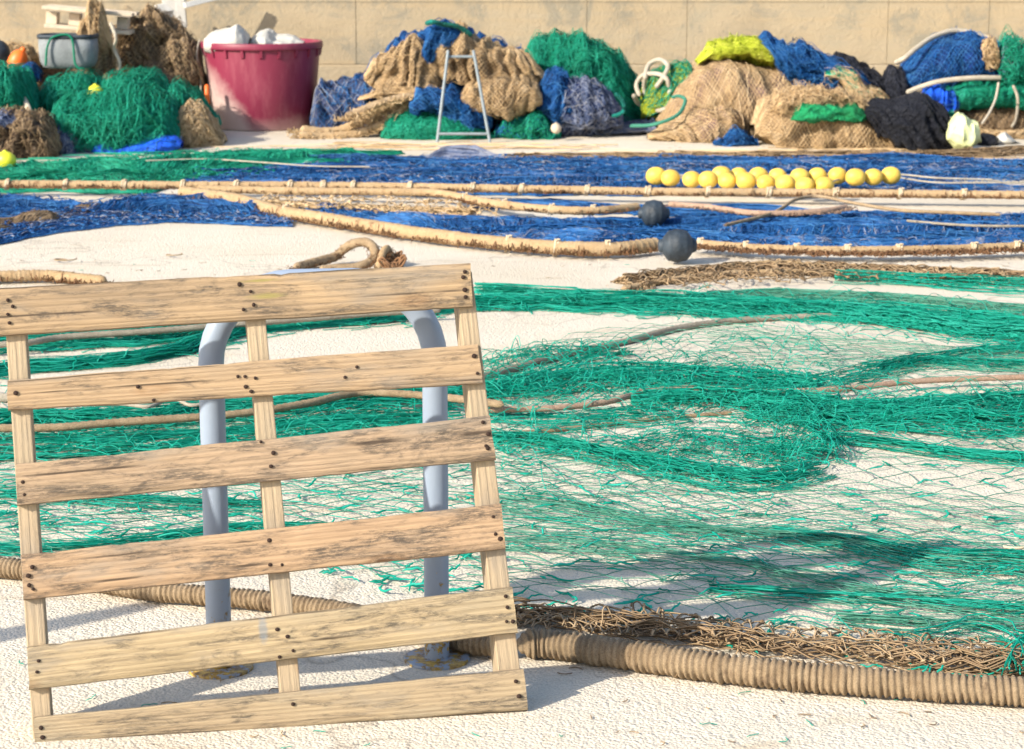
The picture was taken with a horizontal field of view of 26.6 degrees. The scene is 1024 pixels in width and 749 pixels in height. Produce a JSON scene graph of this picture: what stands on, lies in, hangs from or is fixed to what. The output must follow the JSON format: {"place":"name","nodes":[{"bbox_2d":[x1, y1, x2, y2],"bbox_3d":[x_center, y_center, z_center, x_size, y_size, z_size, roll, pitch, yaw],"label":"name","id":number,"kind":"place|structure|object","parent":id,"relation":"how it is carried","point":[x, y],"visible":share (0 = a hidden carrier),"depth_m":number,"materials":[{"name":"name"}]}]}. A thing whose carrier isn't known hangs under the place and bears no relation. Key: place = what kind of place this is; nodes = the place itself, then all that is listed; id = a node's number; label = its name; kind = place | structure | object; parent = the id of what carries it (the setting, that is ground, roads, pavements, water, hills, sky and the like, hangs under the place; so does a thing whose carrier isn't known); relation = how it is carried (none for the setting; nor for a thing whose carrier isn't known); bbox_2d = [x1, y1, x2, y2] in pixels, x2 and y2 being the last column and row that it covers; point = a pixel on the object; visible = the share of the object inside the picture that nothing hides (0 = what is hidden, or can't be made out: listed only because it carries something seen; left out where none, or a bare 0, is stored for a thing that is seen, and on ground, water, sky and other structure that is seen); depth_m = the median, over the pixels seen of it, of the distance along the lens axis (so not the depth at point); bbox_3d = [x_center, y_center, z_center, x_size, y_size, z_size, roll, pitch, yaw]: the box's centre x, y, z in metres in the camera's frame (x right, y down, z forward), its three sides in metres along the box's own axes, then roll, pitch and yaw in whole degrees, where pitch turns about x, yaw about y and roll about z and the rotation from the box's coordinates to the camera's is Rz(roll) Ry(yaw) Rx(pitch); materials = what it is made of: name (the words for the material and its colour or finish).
{"place":"outdoors","nodes":[
{"label":"outdoors","id":0,"kind":"place"},
{"bbox_2d":[0,130,1023,748],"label":"ground","id":1,"kind":"structure","parent":0,"point":[574,706],"depth_m":6.29,"materials":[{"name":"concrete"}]},
{"bbox_2d":[0,60,40,110],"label":"net pile","id":2,"kind":"object","parent":1,"relation":"on","point":[18,83],"visible":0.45,"depth_m":16.60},
{"bbox_2d":[0,104,62,158],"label":"net pile","id":3,"kind":"object","parent":1,"relation":"on","point":[29,133],"visible":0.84,"depth_m":15.79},
{"bbox_2d":[0,202,100,230],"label":"fishing net","id":4,"kind":"object","parent":1,"relation":"on","point":[33,215],"visible":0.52,"depth_m":12.39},
{"bbox_2d":[0,269,113,283],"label":"wrapped rope","id":5,"kind":"object","parent":1,"relation":"on","point":[47,275],"visible":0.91,"depth_m":10.35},
{"bbox_2d":[57,123,90,154],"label":"net pile","id":6,"kind":"object","parent":1,"relation":"on","point":[68,145],"visible":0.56,"depth_m":16.14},
{"bbox_2d":[16,150,207,159],"bbox_3d":[-2.738,-1.598,15.856,1.882,0.027,0.621,0,12,0],"label":"loose twine","id":7,"kind":"object","parent":1,"relation":"on","point":[133,156],"visible":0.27,"depth_m":15.98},
{"bbox_2d":[36,22,210,105],"bbox_3d":[-3.446,-2.649,18.913,1.557,0.843,1.088,0,12,0],"label":"net pile","id":8,"kind":"object","parent":1,"relation":"on","point":[47,72],"depth_m":18.55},
{"bbox_2d":[4,39,40,84],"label":"net pile","id":9,"kind":"object","parent":8,"relation":"on","point":[31,52],"visible":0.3,"depth_m":18.19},
{"bbox_2d":[155,0,186,26],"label":"white pallet","id":10,"kind":"object","parent":8,"relation":"on","point":[176,8],"visible":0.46,"depth_m":19.36,"materials":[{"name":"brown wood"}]},
{"bbox_2d":[36,65,221,153],"bbox_3d":[-3.090,-2.104,16.950,1.475,0.583,1.837,0,12,0],"label":"net pile","id":11,"kind":"object","parent":1,"relation":"on","point":[123,109],"visible":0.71,"depth_m":16.41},
{"bbox_2d":[22,61,43,81],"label":"net pile","id":12,"kind":"object","parent":11,"relation":"on","point":[38,73],"visible":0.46,"depth_m":17.40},
{"bbox_2d":[7,47,27,67],"bbox_3d":[-4.012,-2.549,17.568,0.164,0.215,0.148,0,12,0],"label":"orange buoy","id":13,"kind":"object","parent":12,"relation":"on","point":[18,56],"visible":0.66,"depth_m":17.51,"materials":[{"name":"plastic"}]},
{"bbox_2d":[37,33,98,68],"bbox_3d":[-3.566,-2.603,17.421,0.479,0.270,0.347,0,12,0],"label":"grey tub","id":14,"kind":"object","parent":11,"relation":"on","point":[60,53],"visible":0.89,"depth_m":17.27,"materials":[{"name":"plastic"}]},
{"bbox_2d":[92,135,183,153],"bbox_3d":[-2.816,-1.749,16.290,0.672,0.148,0.383,0,12,0],"label":"cloth roll","id":15,"kind":"object","parent":1,"relation":"on","point":[169,143],"visible":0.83,"depth_m":16.17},
{"bbox_2d":[0,192,292,244],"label":"fishing net","id":16,"kind":"object","parent":1,"relation":"on","point":[141,208],"visible":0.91,"depth_m":12.70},
{"bbox_2d":[128,55,199,89],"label":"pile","id":17,"kind":"object","parent":1,"relation":"on","point":[170,75],"visible":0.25,"depth_m":17.94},
{"bbox_2d":[117,1,206,91],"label":"net bundle","id":18,"kind":"object","parent":17,"relation":"on","point":[168,40],"visible":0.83,"depth_m":18.00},
{"bbox_2d":[42,4,138,34],"bbox_3d":[-3.474,-2.931,17.878,0.739,0.238,0.340,0,12,0],"label":"stacked pallet","id":19,"kind":"object","parent":18,"relation":"on","point":[53,21],"visible":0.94,"depth_m":17.80,"materials":[{"name":"white wood"}]},
{"bbox_2d":[76,0,119,78],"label":"draped net","id":20,"kind":"object","parent":19,"relation":"hanging from","point":[94,20],"visible":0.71,"depth_m":17.56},
{"bbox_2d":[0,147,404,194],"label":"fishing net","id":21,"kind":"object","parent":1,"relation":"on","point":[103,168],"visible":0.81,"depth_m":15.00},
{"bbox_2d":[146,158,369,167],"bbox_3d":[-1.735,-1.462,14.944,1.631,0.011,0.213,3,12,15],"label":"cord","id":22,"kind":"object","parent":21,"relation":"on","point":[262,162],"visible":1,"depth_m":14.93,"materials":[{"name":"white fabric"}]},
{"bbox_2d":[177,98,227,147],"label":"net pile","id":23,"kind":"object","parent":1,"relation":"on","point":[199,124],"visible":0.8,"depth_m":16.64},
{"bbox_2d":[0,556,490,656],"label":"wrapped rope","id":24,"kind":"object","parent":1,"relation":"on","point":[192,594],"visible":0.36,"depth_m":5.44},
{"bbox_2d":[200,38,322,130],"bbox_3d":[-2.096,-2.443,18.218,1.022,0.718,1.022,0,12,0],"label":"red tub","id":25,"kind":"object","parent":1,"relation":"on","point":[262,87],"visible":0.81,"depth_m":17.84,"materials":[{"name":"plastic"}]},
{"bbox_2d":[204,24,251,53],"bbox_3d":[-2.359,-2.767,18.030,0.366,0.302,0.516,0,12,0],"label":"plastic sack","id":26,"kind":"object","parent":25,"relation":"in","point":[237,34],"visible":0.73,"depth_m":17.82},
{"bbox_2d":[248,28,304,43],"bbox_3d":[-1.975,-2.787,18.172,0.462,0.221,0.490,0,12,0],"label":"plastic sack","id":27,"kind":"object","parent":25,"relation":"in","point":[267,36],"visible":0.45,"depth_m":18.08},
{"bbox_2d":[0,263,527,741],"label":"wooden pallet","id":28,"kind":"object","parent":1,"relation":"on","point":[278,551],"visible":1,"depth_m":4.67,"materials":[{"name":"brown wood"}]},
{"bbox_2d":[187,268,469,679],"bbox_3d":[-0.428,0.219,4.970,0.661,0.935,0.155,-1,12,-7],"label":"tube frame","id":29,"kind":"object","parent":1,"relation":"on","point":[426,325],"visible":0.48,"depth_m":4.95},
{"bbox_2d":[287,237,381,268],"bbox_3d":[-0.862,-0.593,10.752,0.388,0.154,0.434,8,14,34],"label":"rope loop","id":30,"kind":"object","parent":1,"relation":"on","point":[323,261],"visible":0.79,"depth_m":10.78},
{"bbox_2d":[286,103,402,135],"bbox_3d":[-1.245,-2.069,17.408,1.157,0.326,0.274,-4,12,-17],"label":"rope roll","id":31,"kind":"object","parent":1,"relation":"on","point":[368,120],"visible":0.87,"depth_m":17.39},
{"bbox_2d":[333,91,414,121],"bbox_3d":[-1.018,-2.151,17.314,0.843,0.248,0.273,-3,12,-14],"label":"rope roll","id":32,"kind":"object","parent":31,"relation":"on","point":[369,108],"visible":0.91,"depth_m":17.26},
{"bbox_2d":[287,100,408,139],"bbox_3d":[-1.221,-2.057,17.358,1.155,0.344,0.255,-3,12,-16],"label":"rope roll","id":33,"kind":"object","parent":1,"relation":"on","point":[375,127],"visible":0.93,"depth_m":17.34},
{"bbox_2d":[310,70,388,133],"bbox_3d":[-1.126,-2.271,17.967,1.077,0.491,0.921,0,12,0],"label":"net pile","id":34,"kind":"object","parent":1,"relation":"on","point":[339,97],"visible":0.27,"depth_m":17.67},
{"bbox_2d":[260,193,500,215],"bbox_3d":[-0.792,-1.022,12.974,1.588,0.085,0.623,2,12,8],"label":"rope net","id":35,"kind":"object","parent":1,"relation":"on","point":[460,209],"visible":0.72,"depth_m":12.93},
{"bbox_2d":[371,245,395,267],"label":"rope","id":36,"kind":"object","parent":1,"relation":"on","point":[386,251],"visible":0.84,"depth_m":10.64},
{"bbox_2d":[377,250,406,267],"bbox_3d":[-0.597,-0.568,10.742,0.148,0.105,0.569,-1,12,-3],"label":"cord tangle","id":37,"kind":"object","parent":1,"relation":"on","point":[398,259],"visible":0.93,"depth_m":10.60,"materials":[{"name":"fabric"}]},
{"bbox_2d":[207,141,617,149],"bbox_3d":[-0.820,-1.761,16.643,3.276,0.024,0.585,0,12,0],"label":"loose twine","id":38,"kind":"object","parent":1,"relation":"on","point":[375,145],"visible":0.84,"depth_m":16.63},
{"bbox_2d":[172,186,657,257],"bbox_3d":[-0.818,-0.865,12.174,3.741,0.098,0.654,9,15,38],"label":"float rope","id":39,"kind":"object","parent":1,"relation":"on","point":[554,247],"visible":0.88,"depth_m":11.53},
{"bbox_2d":[195,185,641,215],"bbox_3d":[-0.594,-1.076,13.066,2.904,0.072,0.534,5,13,24],"label":"float rope","id":40,"kind":"object","parent":1,"relation":"on","point":[505,204],"visible":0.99,"depth_m":13.19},
{"bbox_2d":[380,109,495,139],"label":"net pile","id":41,"kind":"object","parent":1,"relation":"on","point":[406,125],"visible":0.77,"depth_m":17.21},
{"bbox_2d":[409,83,491,131],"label":"net pile","id":42,"kind":"object","parent":41,"relation":"on","point":[428,99],"visible":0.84,"depth_m":17.19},
{"bbox_2d":[358,19,544,120],"bbox_3d":[-0.479,-2.437,17.476,1.524,0.851,0.878,0,12,0],"label":"net pile","id":43,"kind":"object","parent":42,"relation":"on","point":[511,77],"visible":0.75,"depth_m":17.34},
{"bbox_2d":[422,18,460,63],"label":"net pile","id":44,"kind":"object","parent":43,"relation":"on","point":[436,36],"visible":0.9,"depth_m":17.26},
{"bbox_2d":[425,19,472,36],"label":"rope","id":45,"kind":"object","parent":43,"relation":"on","point":[449,25],"visible":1,"depth_m":17.22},
{"bbox_2d":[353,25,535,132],"bbox_3d":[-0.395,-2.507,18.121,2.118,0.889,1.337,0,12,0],"label":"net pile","id":46,"kind":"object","parent":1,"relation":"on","point":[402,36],"visible":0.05,"depth_m":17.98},
{"bbox_2d":[436,50,490,142],"bbox_3d":[-0.379,-2.173,16.931,0.437,0.713,0.155,0,12,0],"label":"ladder stand","id":47,"kind":"object","parent":1,"relation":"on","point":[487,132],"visible":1,"depth_m":16.92,"materials":[{"name":"paint"}]},
{"bbox_2d":[0,285,1023,676],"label":"fishing net","id":48,"kind":"object","parent":1,"relation":"on","point":[790,403],"visible":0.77,"depth_m":6.95,"materials":[{"name":"fabric"}]},
{"bbox_2d":[0,389,503,431],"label":"rope","id":49,"kind":"object","parent":48,"relation":"on","point":[165,419],"visible":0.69,"depth_m":7.33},
{"bbox_2d":[489,374,1023,412],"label":"rope","id":50,"kind":"object","parent":48,"relation":"on","point":[627,396],"visible":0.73,"depth_m":7.88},
{"bbox_2d":[0,268,1023,378],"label":"fishing net","id":51,"kind":"object","parent":1,"relation":"on","point":[490,297],"visible":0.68,"depth_m":9.53,"materials":[{"name":"fabric"}]},
{"bbox_2d":[0,309,440,347],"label":"rope","id":52,"kind":"object","parent":51,"relation":"on","point":[115,333],"visible":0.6,"depth_m":8.91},
{"bbox_2d":[0,178,1023,199],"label":"float rope","id":53,"kind":"object","parent":1,"relation":"on","point":[585,190],"visible":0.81,"depth_m":13.36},
{"bbox_2d":[0,145,1023,748],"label":"twine litter","id":54,"kind":"object","parent":1,"relation":"on","point":[612,633],"visible":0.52,"depth_m":4.79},
{"bbox_2d":[494,110,560,139],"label":"net pile","id":55,"kind":"object","parent":1,"relation":"on","point":[536,125],"visible":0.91,"depth_m":17.24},
{"bbox_2d":[535,66,573,124],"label":"net pile","id":56,"kind":"object","parent":55,"relation":"on","point":[554,81],"visible":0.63,"depth_m":17.27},
{"bbox_2d":[524,27,642,121],"bbox_3d":[0.595,-2.517,18.307,1.060,0.833,1.280,0,12,0],"label":"net pile","id":57,"kind":"object","parent":1,"relation":"on","point":[575,53],"visible":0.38,"depth_m":17.96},
{"bbox_2d":[552,73,623,136],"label":"net pile","id":58,"kind":"object","parent":1,"relation":"on","point":[594,105],"visible":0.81,"depth_m":17.28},
{"bbox_2d":[186,151,1023,196],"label":"fishing net","id":59,"kind":"object","parent":1,"relation":"on","point":[610,171],"visible":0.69,"depth_m":14.81,"materials":[{"name":"fabric"}]},
{"bbox_2d":[425,145,503,159],"bbox_3d":[-0.347,-1.654,16.047,0.581,0.059,0.837,0,12,0],"label":"fishing net","id":60,"kind":"object","parent":59,"relation":"on","point":[454,151],"visible":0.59,"depth_m":16.05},
{"bbox_2d":[646,167,664,184],"bbox_3d":[0.917,-1.263,13.786,0.129,0.117,0.117,2,13,10],"label":"yellow float","id":61,"kind":"object","parent":59,"relation":"on","point":[653,175],"visible":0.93,"depth_m":13.74,"materials":[{"name":"plastic"}]},
{"bbox_2d":[661,169,679,186],"bbox_3d":[1.003,-1.243,13.699,0.120,0.109,0.109,-4,17,-19],"label":"yellow float","id":62,"kind":"object","parent":59,"relation":"on","point":[670,177],"visible":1,"depth_m":13.66,"materials":[{"name":"plastic"}]},
{"bbox_2d":[682,171,699,187],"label":"yellow float","id":63,"kind":"object","parent":59,"relation":"on","point":[690,179],"visible":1,"depth_m":13.62,"materials":[{"name":"plastic"}]},
{"bbox_2d":[698,171,717,187],"bbox_3d":[1.233,-1.225,13.622,0.122,0.110,0.110,1,10,6],"label":"yellow float","id":64,"kind":"object","parent":59,"relation":"on","point":[707,178],"visible":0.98,"depth_m":13.58,"materials":[{"name":"plastic"}]},
{"bbox_2d":[736,172,755,187],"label":"yellow float","id":65,"kind":"object","parent":59,"relation":"on","point":[745,179],"visible":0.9,"depth_m":13.50,"materials":[{"name":"plastic"}]},
{"bbox_2d":[775,175,794,188],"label":"yellow float","id":66,"kind":"object","parent":59,"relation":"on","point":[784,181],"visible":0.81,"depth_m":13.38,"materials":[{"name":"plastic"}]},
{"bbox_2d":[845,168,865,185],"bbox_3d":[2.179,-1.250,13.737,0.126,0.114,0.114,1,21,4],"label":"yellow float","id":67,"kind":"object","parent":59,"relation":"on","point":[855,177],"visible":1,"depth_m":13.70,"materials":[{"name":"plastic"}]},
{"bbox_2d":[865,168,882,185],"bbox_3d":[2.299,-1.256,13.778,0.120,0.108,0.108,3,23,14],"label":"yellow float","id":68,"kind":"object","parent":59,"relation":"on","point":[874,177],"visible":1,"depth_m":13.74,"materials":[{"name":"plastic"}]},
{"bbox_2d":[882,167,900,183],"bbox_3d":[2.418,-1.270,13.827,0.126,0.114,0.114,4,16,18],"label":"yellow float","id":69,"kind":"object","parent":59,"relation":"on","point":[891,175],"visible":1,"depth_m":13.79,"materials":[{"name":"plastic"}]},
{"bbox_2d":[492,411,731,433],"bbox_3d":[0.326,0.171,7.444,0.968,0.015,0.048,-5,13,-21],"label":"rope","id":70,"kind":"object","parent":1,"relation":"on","point":[690,415],"visible":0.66,"depth_m":7.49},
{"bbox_2d":[595,117,655,135],"bbox_3d":[0.858,-2.051,17.801,0.618,0.129,0.675,0,12,0],"label":"net scrap","id":71,"kind":"object","parent":1,"relation":"on","point":[626,129],"visible":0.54,"depth_m":17.54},
{"bbox_2d":[448,313,838,387],"bbox_3d":[0.490,-0.117,8.792,2.404,0.029,0.313,-11,16,-41],"label":"rope","id":72,"kind":"object","parent":1,"relation":"on","point":[687,326],"visible":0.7,"depth_m":9.10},
{"bbox_2d":[299,198,1023,245],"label":"fishing net","id":73,"kind":"object","parent":1,"relation":"on","point":[855,227],"visible":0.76,"depth_m":11.99,"materials":[{"name":"fabric"}]},
{"bbox_2d":[638,200,669,226],"bbox_3d":[0.798,-0.907,12.193,0.161,0.156,0.157,11,16,43],"label":"ball float","id":74,"kind":"object","parent":73,"relation":"on","point":[653,212],"visible":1,"depth_m":12.14,"materials":[{"name":"plastic"}]},
{"bbox_2d":[665,201,857,216],"bbox_3d":[1.400,-0.948,12.438,1.167,0.038,0.460,2,12,8],"label":"rope","id":75,"kind":"object","parent":73,"relation":"on","point":[786,213],"visible":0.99,"depth_m":12.36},
{"bbox_2d":[724,194,1000,226],"bbox_3d":[1.818,-0.961,12.503,1.658,0.023,1.067,-3,12,-15],"label":"rope","id":76,"kind":"object","parent":73,"relation":"on","point":[785,205],"visible":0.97,"depth_m":12.35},
{"bbox_2d":[906,220,1023,226],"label":"rope","id":77,"kind":"object","parent":73,"relation":"on","point":[954,224],"visible":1,"depth_m":11.79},
{"bbox_2d":[658,229,696,262],"bbox_3d":[0.836,-0.651,10.945,0.178,0.172,0.174,11,16,43],"label":"ball float","id":78,"kind":"object","parent":1,"relation":"on","point":[677,245],"visible":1,"depth_m":10.89,"materials":[{"name":"plastic"}]},
{"bbox_2d":[647,58,793,142],"bbox_3d":[1.750,-2.297,17.746,1.355,0.631,1.837,0,12,0],"label":"net pile","id":79,"kind":"object","parent":1,"relation":"on","point":[723,96],"visible":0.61,"depth_m":17.26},
{"bbox_2d":[630,94,686,127],"bbox_3d":[1.163,-2.068,17.107,0.454,0.263,0.349,0,12,0],"label":"rope","id":80,"kind":"object","parent":79,"relation":"on","point":[680,111],"visible":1,"depth_m":17.05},
{"bbox_2d":[640,59,693,120],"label":"net pile","id":81,"kind":"object","parent":79,"relation":"on","point":[653,98],"visible":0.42,"depth_m":17.84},
{"bbox_2d":[632,89,671,106],"bbox_3d":[1.177,-2.279,17.884,0.349,0.174,0.174,5,13,21],"label":"rope coil","id":82,"kind":"object","parent":81,"relation":"on","point":[636,100],"visible":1,"depth_m":17.89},
{"bbox_2d":[634,71,670,96],"bbox_3d":[1.143,-2.391,17.843,0.370,0.208,0.120,11,16,42],"label":"rope coil","id":83,"kind":"object","parent":82,"relation":"on","point":[650,73],"visible":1,"depth_m":17.86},
{"bbox_2d":[643,57,669,87],"bbox_3d":[1.203,-2.489,17.868,0.191,0.240,0.276,-10,16,-40],"label":"rope coil","id":84,"kind":"object","parent":83,"relation":"on","point":[665,62],"visible":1,"depth_m":17.87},
{"bbox_2d":[695,32,774,68],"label":"net pile","id":85,"kind":"object","parent":79,"relation":"on","point":[753,49],"visible":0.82,"depth_m":17.52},
{"bbox_2d":[757,30,870,89],"bbox_3d":[2.451,-2.513,17.650,0.912,0.573,0.854,0,12,0],"label":"net pile","id":86,"kind":"object","parent":79,"relation":"on","point":[799,59],"visible":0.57,"depth_m":17.37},
{"bbox_2d":[712,125,758,146],"bbox_3d":[1.734,-1.855,16.788,0.352,0.158,0.335,0,12,0],"label":"net scrap","id":87,"kind":"object","parent":1,"relation":"on","point":[732,136],"visible":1,"depth_m":16.72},
{"bbox_2d":[504,145,1023,159],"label":"rope net","id":88,"kind":"object","parent":1,"relation":"on","point":[993,151],"visible":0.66,"depth_m":15.87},
{"bbox_2d":[513,596,1023,677],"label":"rope net","id":89,"kind":"object","parent":1,"relation":"on","point":[646,624],"visible":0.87,"depth_m":5.14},
{"bbox_2d":[516,147,1021,157],"bbox_3d":[2.274,-1.649,16.108,4.494,0.025,0.650,0,12,0],"label":"loose twine","id":90,"kind":"object","parent":1,"relation":"on","point":[739,150],"visible":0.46,"depth_m":16.26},
{"bbox_2d":[517,628,1023,706],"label":"wrapped rope","id":91,"kind":"object","parent":1,"relation":"on","point":[722,668],"visible":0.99,"depth_m":4.87,"materials":[{"name":"fabric"}]},
{"bbox_2d":[610,258,1023,288],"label":"rope net","id":92,"kind":"object","parent":1,"relation":"on","point":[664,274],"visible":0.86,"depth_m":10.48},
{"bbox_2d":[616,269,1023,291],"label":"net hem","id":93,"kind":"object","parent":1,"relation":"on","point":[634,286],"visible":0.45,"depth_m":10.48,"materials":[{"name":"brown fabric"}]},
{"bbox_2d":[749,85,894,148],"bbox_3d":[2.632,-2.021,16.877,1.518,0.447,1.007,0,12,0],"label":"net pile","id":94,"kind":"object","parent":1,"relation":"on","point":[766,126],"visible":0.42,"depth_m":16.49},
{"bbox_2d":[767,79,868,117],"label":"net pile","id":95,"kind":"object","parent":94,"relation":"on","point":[783,103],"visible":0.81,"depth_m":16.45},
{"bbox_2d":[790,102,865,123],"bbox_3d":[2.408,-1.981,16.515,0.635,0.234,0.409,0,12,0],"label":"cloth","id":96,"kind":"object","parent":94,"relation":"on","point":[817,113],"visible":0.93,"depth_m":16.36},
{"bbox_2d":[824,64,889,101],"bbox_3d":[2.775,-2.262,17.394,0.555,0.464,0.476,0,12,0],"label":"net strip","id":97,"kind":"object","parent":94,"relation":"on","point":[851,80],"visible":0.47,"depth_m":17.25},
{"bbox_2d":[833,51,885,92],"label":"net pile","id":98,"kind":"object","parent":1,"relation":"on","point":[874,77],"visible":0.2,"depth_m":17.73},
{"bbox_2d":[697,237,1023,258],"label":"float rope","id":99,"kind":"object","parent":1,"relation":"on","point":[932,250],"visible":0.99,"depth_m":11.08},
{"bbox_2d":[882,64,909,97],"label":"net pile","id":100,"kind":"object","parent":1,"relation":"on","point":[895,82],"visible":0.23,"depth_m":17.49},
{"bbox_2d":[863,91,952,150],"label":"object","id":101,"kind":"object","parent":1,"relation":"on","point":[914,121],"visible":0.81,"depth_m":16.24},
{"bbox_2d":[946,112,980,148],"bbox_3d":[3.380,-1.821,16.252,0.267,0.296,0.341,0,12,0],"label":"plastic bag","id":102,"kind":"object","parent":1,"relation":"on","point":[963,130],"visible":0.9,"depth_m":16.14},
{"bbox_2d":[951,106,1023,136],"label":"net pile","id":103,"kind":"object","parent":1,"relation":"on","point":[1001,119],"visible":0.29,"depth_m":17.39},
{"bbox_2d":[944,80,1023,110],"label":"net pile","id":104,"kind":"object","parent":103,"relation":"on","point":[977,95],"visible":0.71,"depth_m":17.26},
{"bbox_2d":[922,84,959,111],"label":"net pile","id":105,"kind":"object","parent":104,"relation":"on","point":[947,100],"visible":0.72,"depth_m":17.24,"materials":[{"name":"blue fabric"}]},
{"bbox_2d":[900,26,1000,91],"bbox_3d":[3.675,-2.578,17.707,1.049,0.534,0.964,0,12,0],"label":"net bundle","id":106,"kind":"object","parent":104,"relation":"on","point":[958,54],"visible":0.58,"depth_m":17.35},
{"bbox_2d":[894,28,991,64],"bbox_3d":[3.474,-2.657,17.532,0.862,0.278,0.195,-5,13,-22],"label":"rope","id":107,"kind":"object","parent":106,"relation":"on","point":[910,53],"visible":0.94,"depth_m":17.49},
{"bbox_2d":[981,34,999,71],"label":"net pile","id":108,"kind":"object","parent":106,"relation":"on","point":[990,51],"visible":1,"depth_m":17.20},
{"bbox_2d":[906,75,1001,93],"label":"rope","id":109,"kind":"object","parent":104,"relation":"on","point":[953,79],"visible":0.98,"depth_m":17.21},
{"bbox_2d":[996,24,1023,89],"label":"net pile","id":110,"kind":"object","parent":104,"relation":"on","point":[1010,70],"visible":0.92,"depth_m":17.19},
{"bbox_2d":[979,126,1023,138],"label":"net scrap","id":111,"kind":"object","parent":1,"relation":"on","point":[1017,134],"visible":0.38,"depth_m":17.29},
{"bbox_2d":[0,0,1023,92],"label":"harbour wall","id":112,"kind":"structure","parent":0,"point":[355,36],"depth_m":19.76,"materials":[{"name":"concrete"}]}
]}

